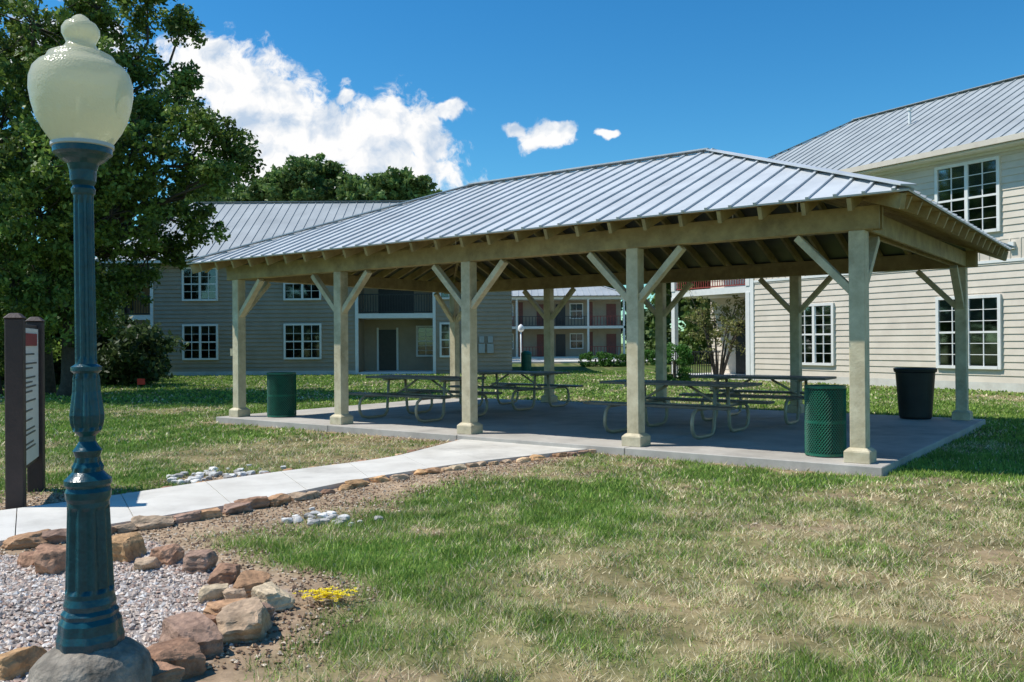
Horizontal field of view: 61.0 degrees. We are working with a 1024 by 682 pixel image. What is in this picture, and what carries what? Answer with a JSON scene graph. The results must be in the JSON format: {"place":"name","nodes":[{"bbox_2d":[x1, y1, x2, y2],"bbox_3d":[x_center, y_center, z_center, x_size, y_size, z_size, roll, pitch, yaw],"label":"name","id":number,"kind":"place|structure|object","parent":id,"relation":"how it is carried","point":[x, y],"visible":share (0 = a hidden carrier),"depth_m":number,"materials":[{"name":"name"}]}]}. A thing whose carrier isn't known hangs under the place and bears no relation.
{"place":"outdoors","nodes":[
{"label":"outdoors","id":0,"kind":"place"},
{"bbox_2d":[0,541,280,681],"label":"gravel","id":1,"kind":"structure","parent":0,"point":[14,627],"depth_m":5.08,"materials":[{"name":"grey gravel"}]},
{"bbox_2d":[0,344,1023,681],"bbox_3d":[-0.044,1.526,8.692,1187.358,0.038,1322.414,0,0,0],"label":"ground","id":2,"kind":"structure","parent":0,"point":[552,672],"depth_m":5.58,"materials":[{"name":"green plant"}]},
{"bbox_2d":[3,313,45,509],"bbox_3d":[-4.728,0.698,8.457,0.166,1.900,1.302,0,0,-20],"label":"park sign","id":3,"kind":"object","parent":2,"relation":"on","point":[24,351],"visible":0.91,"depth_m":7.91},
{"bbox_2d":[0,163,138,314],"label":"woodland","id":4,"kind":"object","parent":2,"relation":"on","point":[127,228],"depth_m":50.93,"materials":[{"name":"green plant"}]},
{"bbox_2d":[27,14,153,681],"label":"street lamp","id":5,"kind":"object","parent":2,"relation":"on","point":[80,87],"visible":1,"depth_m":3.58,"materials":[{"name":"teal metal"}]},
{"bbox_2d":[0,230,189,385],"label":"understory bushes","id":6,"kind":"object","parent":2,"relation":"on","point":[132,352],"visible":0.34,"depth_m":31.26,"materials":[{"name":"green plant"}]},
{"bbox_2d":[0,0,266,395],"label":"oak tree","id":7,"kind":"object","parent":2,"relation":"on","point":[34,179],"visible":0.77,"depth_m":24.19,"materials":[{"name":"green plant"}]},
{"bbox_2d":[137,379,144,391],"bbox_3d":[-12.004,1.423,28.115,0.232,0.420,0.048,0,0,-17],"label":"marker flag","id":8,"kind":"object","parent":2,"relation":"on","point":[140,381],"visible":0.94,"depth_m":28.09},
{"bbox_2d":[168,371,354,375],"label":"foundation","id":9,"kind":"object","parent":2,"relation":"on","point":[217,373],"visible":0.43,"depth_m":41.95,"materials":[{"name":"concrete"}]},
{"bbox_2d":[166,464,382,526],"bbox_3d":[-2.584,1.509,8.697,1.388,0.079,4.040,0,0,-28],"label":"white rubble","id":10,"kind":"object","parent":2,"relation":"on","point":[211,473],"visible":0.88,"depth_m":9.30,"materials":[{"name":"stone"}]},
{"bbox_2d":[0,439,586,546],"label":"footpath","id":11,"kind":"structure","parent":2,"relation":"on","point":[125,508],"depth_m":8.98,"materials":[{"name":"concrete"}]},
{"bbox_2d":[0,440,595,681],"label":"rock border","id":12,"kind":"object","parent":2,"relation":"on","point":[186,645],"visible":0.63,"depth_m":5.17,"materials":[{"name":"stone"}]},
{"bbox_2d":[167,152,445,204],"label":"pine trees","id":13,"kind":"object","parent":2,"relation":"on","point":[300,178],"visible":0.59,"depth_m":69.04,"materials":[{"name":"green plant"}]},
{"bbox_2d":[133,268,511,373],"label":"walls","id":14,"kind":"structure","parent":2,"relation":"on","point":[361,339],"depth_m":43.90,"materials":[{"name":"beige"}]},
{"bbox_2d":[95,202,411,267],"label":"roof sheet","id":15,"kind":"object","parent":14,"relation":"on","point":[276,220],"visible":0.04,"depth_m":45.75,"materials":[{"name":"metal"}]},
{"bbox_2d":[95,200,408,259],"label":"ridge caps","id":16,"kind":"object","parent":15,"relation":"on","point":[292,201],"visible":0.2,"depth_m":47.57,"materials":[{"name":"metal"}]},
{"bbox_2d":[108,201,406,260],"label":"roof ribs","id":17,"kind":"object","parent":15,"relation":"attached to","point":[271,221],"visible":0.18,"depth_m":45.67,"materials":[{"name":"metal"}]},
{"bbox_2d":[119,269,449,369],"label":"openings","id":18,"kind":"object","parent":14,"relation":"attached to","point":[395,301],"visible":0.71,"depth_m":41.95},
{"bbox_2d":[153,263,511,371],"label":"siding","id":19,"kind":"object","parent":14,"relation":"attached to","point":[270,314],"visible":0.55,"depth_m":41.98,"materials":[{"name":"beige wood"}]},
{"bbox_2d":[98,260,449,374],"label":"trim","id":20,"kind":"structure","parent":19,"relation":"attached to","point":[378,316],"depth_m":41.92,"materials":[{"name":"white wood"}]},
{"bbox_2d":[185,325,449,336],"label":"blinds","id":21,"kind":"object","parent":20,"relation":"attached to","point":[315,330],"visible":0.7,"depth_m":41.94,"materials":[{"name":"white plastic"}]},
{"bbox_2d":[479,336,493,352],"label":"electric meters","id":22,"kind":"object","parent":19,"relation":"attached to","point":[490,348],"visible":0.52,"depth_m":41.84,"materials":[{"name":"metal"}]},
{"bbox_2d":[293,586,357,601],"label":"yellow flowers","id":23,"kind":"object","parent":2,"relation":"on","point":[325,593],"visible":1,"depth_m":5.01,"materials":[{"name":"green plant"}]},
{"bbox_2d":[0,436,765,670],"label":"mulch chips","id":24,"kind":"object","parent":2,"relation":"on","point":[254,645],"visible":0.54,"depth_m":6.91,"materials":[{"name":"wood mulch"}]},
{"bbox_2d":[117,286,694,350],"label":"distant trees","id":25,"kind":"object","parent":2,"relation":"on","point":[649,317],"visible":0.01,"depth_m":97.56,"materials":[{"name":"green plant"}]},
{"bbox_2d":[521,351,531,370],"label":"litter bin","id":26,"kind":"object","parent":2,"relation":"on","point":[526,356],"visible":0.95,"depth_m":46.00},
{"bbox_2d":[512,296,624,358],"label":"trim","id":27,"kind":"structure","parent":2,"relation":"on","point":[587,298],"depth_m":79.92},
{"bbox_2d":[512,304,585,356],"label":"openings","id":28,"kind":"object","parent":27,"relation":"attached to","point":[560,338],"visible":0.26,"depth_m":81.90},
{"bbox_2d":[512,300,620,356],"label":"siding","id":29,"kind":"object","parent":27,"relation":"attached to","point":[599,335],"visible":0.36,"depth_m":81.99,"materials":[{"name":"beige wood"}]},
{"bbox_2d":[512,286,620,296],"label":"roof sheet","id":30,"kind":"object","parent":27,"relation":"on","point":[566,290],"visible":0.12,"depth_m":80.86,"materials":[{"name":"metal"}]},
{"bbox_2d":[518,286,616,295],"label":"roof ribs","id":31,"kind":"object","parent":30,"relation":"on","point":[582,291],"visible":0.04,"depth_m":80.82,"materials":[{"name":"metal"}]},
{"bbox_2d":[519,302,615,356],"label":"red panels","id":32,"kind":"object","parent":27,"relation":"attached to","point":[611,312],"visible":0.24,"depth_m":81.90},
{"bbox_2d":[512,316,622,355],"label":"railings","id":33,"kind":"object","parent":27,"relation":"on","point":[590,346],"visible":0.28,"depth_m":79.82,"materials":[{"name":"white metal"}]},
{"bbox_2d":[571,304,581,337],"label":"blinds","id":34,"kind":"object","parent":27,"relation":"attached to","point":[576,306],"visible":0.34,"depth_m":81.94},
{"bbox_2d":[578,351,612,366],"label":"shrub","id":35,"kind":"object","parent":2,"relation":"on","point":[588,356],"visible":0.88,"depth_m":52.05,"materials":[{"name":"green plant"}]},
{"bbox_2d":[185,148,1014,475],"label":"picnic pavilion","id":36,"kind":"structure","parent":2,"relation":"on","point":[657,224],"depth_m":13.84,"materials":[{"name":"wood"}]},
{"bbox_2d":[267,372,296,417],"bbox_3d":[-4.453,1.037,16.797,0.552,0.857,0.552,0,0,0],"label":"trash can","id":37,"kind":"object","parent":36,"relation":"on","point":[281,394],"visible":1,"depth_m":16.58,"materials":[{"name":"green plastic"}]},
{"bbox_2d":[349,375,501,422],"bbox_3d":[-1.643,1.050,16.300,2.400,0.770,1.992,0,0,38],"label":"picnic table","id":38,"kind":"object","parent":36,"relation":"on","point":[412,393],"visible":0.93,"depth_m":16.11,"materials":[{"name":"grey metal"}]},
{"bbox_2d":[448,370,582,410],"bbox_3d":[0.069,1.042,18.766,2.400,0.770,1.991,0,0,40],"label":"picnic table","id":39,"kind":"object","parent":36,"relation":"on","point":[497,385],"visible":0.84,"depth_m":18.55,"materials":[{"name":"grey metal"}]},
{"bbox_2d":[583,379,774,438],"bbox_3d":[2.566,1.016,13.414,2.400,0.770,1.992,0,0,38],"label":"picnic table","id":40,"kind":"object","parent":36,"relation":"on","point":[651,400],"visible":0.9,"depth_m":13.16,"materials":[{"name":"metal"}]},
{"bbox_2d":[679,374,836,424],"bbox_3d":[4.420,1.006,15.400,2.400,0.770,1.992,0,0,34],"label":"picnic table","id":41,"kind":"object","parent":36,"relation":"on","point":[740,396],"visible":0.66,"depth_m":15.10,"materials":[{"name":"metal"}]},
{"bbox_2d":[804,384,846,457],"bbox_3d":[3.811,0.968,10.566,0.482,0.857,0.482,0,0,0],"label":"trash can","id":42,"kind":"object","parent":36,"relation":"on","point":[825,419],"visible":1,"depth_m":10.37,"materials":[{"name":"green metal"}]},
{"bbox_2d":[893,367,936,419],"bbox_3d":[7.171,0.928,15.445,0.719,0.899,0.719,0,0,0],"label":"plastic trash can","id":43,"kind":"object","parent":36,"relation":"on","point":[915,391],"visible":1,"depth_m":15.20,"materials":[{"name":"black plastic"}]},
{"bbox_2d":[598,353,626,366],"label":"shrub","id":44,"kind":"object","parent":2,"relation":"on","point":[618,359],"visible":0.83,"depth_m":51.69,"materials":[{"name":"green plant"}]},
{"bbox_2d":[644,349,655,364],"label":"shrub","id":45,"kind":"object","parent":2,"relation":"on","point":[651,355],"visible":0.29,"depth_m":54.19,"materials":[{"name":"green plant"}]},
{"bbox_2d":[654,342,693,380],"bbox_3d":[5.590,0.796,29.881,1.321,1.534,1.276,0,0,0],"label":"shrub","id":46,"kind":"object","parent":2,"relation":"on","point":[684,354],"visible":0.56,"depth_m":29.59,"materials":[{"name":"green plant"}]},
{"bbox_2d":[644,281,710,363],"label":"side trees","id":47,"kind":"object","parent":2,"relation":"on","point":[683,337],"visible":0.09,"depth_m":55.85,"materials":[{"name":"green plant"}]},
{"bbox_2d":[681,285,745,374],"bbox_3d":[8.160,-0.427,34.855,3.421,3.893,2.525,0,0,31],"label":"crepe myrtle tree","id":48,"kind":"object","parent":2,"relation":"on","point":[713,332],"visible":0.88,"depth_m":34.99,"materials":[{"name":"green plant"}]},
{"bbox_2d":[671,139,1023,379],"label":"trim","id":49,"kind":"structure","parent":2,"relation":"on","point":[746,291],"depth_m":26.46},
{"bbox_2d":[676,279,744,289],"bbox_3d":[7.950,-2.620,34.903,0.060,0.950,3.980,0,0,-31],"label":"balcony railing","id":50,"kind":"object","parent":49,"relation":"on","point":[736,284],"visible":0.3,"depth_m":34.76,"materials":[{"name":"red paint"}]},
{"bbox_2d":[802,170,944,361],"bbox_3d":[12.682,-2.231,27.543,1.780,5.900,16.404,0,0,-23],"label":"glass","id":51,"kind":"object","parent":49,"relation":"on","point":[818,338],"visible":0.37,"depth_m":30.29,"materials":[{"name":"glass"}]},
{"bbox_2d":[939,160,996,322],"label":"blinds","id":52,"kind":"object","parent":49,"relation":"attached to","point":[990,304],"visible":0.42,"depth_m":25.54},
{"bbox_2d":[754,132,1023,279],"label":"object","id":53,"kind":"structure","parent":2,"relation":"on","point":[1017,251],"depth_m":25.26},
{"bbox_2d":[671,139,1020,375],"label":"openings","id":54,"kind":"object","parent":53,"relation":"attached to","point":[989,360],"visible":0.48,"depth_m":25.60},
{"bbox_2d":[710,148,1023,383],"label":"siding","id":55,"kind":"object","parent":53,"relation":"attached to","point":[902,332],"visible":0.27,"depth_m":27.43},
{"bbox_2d":[770,77,1023,169],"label":"roof sheet","id":56,"kind":"object","parent":53,"relation":"on","point":[990,125],"visible":0.38,"depth_m":29.54,"materials":[{"name":"metal"}]},
{"bbox_2d":[768,74,1023,157],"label":"ridge caps","id":57,"kind":"object","parent":56,"relation":"on","point":[946,95],"visible":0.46,"depth_m":33.28,"materials":[{"name":"metal"}]},
{"bbox_2d":[771,78,1023,169],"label":"roof ribs","id":58,"kind":"object","parent":56,"relation":"on","point":[1016,124],"visible":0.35,"depth_m":29.98,"materials":[{"name":"metal"}]},
{"bbox_2d":[907,108,911,124],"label":"roof vents","id":59,"kind":"object","parent":56,"relation":"on","point":[909,110],"visible":1,"depth_m":30.79,"materials":[{"name":"white metal"}]},
{"bbox_2d":[754,374,1023,391],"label":"foundation","id":60,"kind":"object","parent":2,"relation":"on","point":[1008,387],"visible":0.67,"depth_m":26.35,"materials":[{"name":"concrete"}]},
{"bbox_2d":[0,0,1023,343],"label":"sky","id":61,"kind":"structure","parent":0,"point":[458,93],"materials":[{"name":"blue"}]},
{"bbox_2d":[512,360,647,361],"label":"parking lot","id":62,"kind":"structure","parent":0,"point":[555,360],"depth_m":70.13,"materials":[{"name":"concrete"}]},
{"bbox_2d":[518,324,523,361],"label":"street lamp","id":63,"kind":"object","parent":62,"relation":"on","point":[520,328],"visible":0.92,"depth_m":64.11,"materials":[{"name":"white metal"}]},
{"bbox_2d":[512,358,654,363],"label":"kerb","id":64,"kind":"structure","parent":62,"relation":"on","point":[561,359],"depth_m":61.83,"materials":[{"name":"concrete"}]}
]}

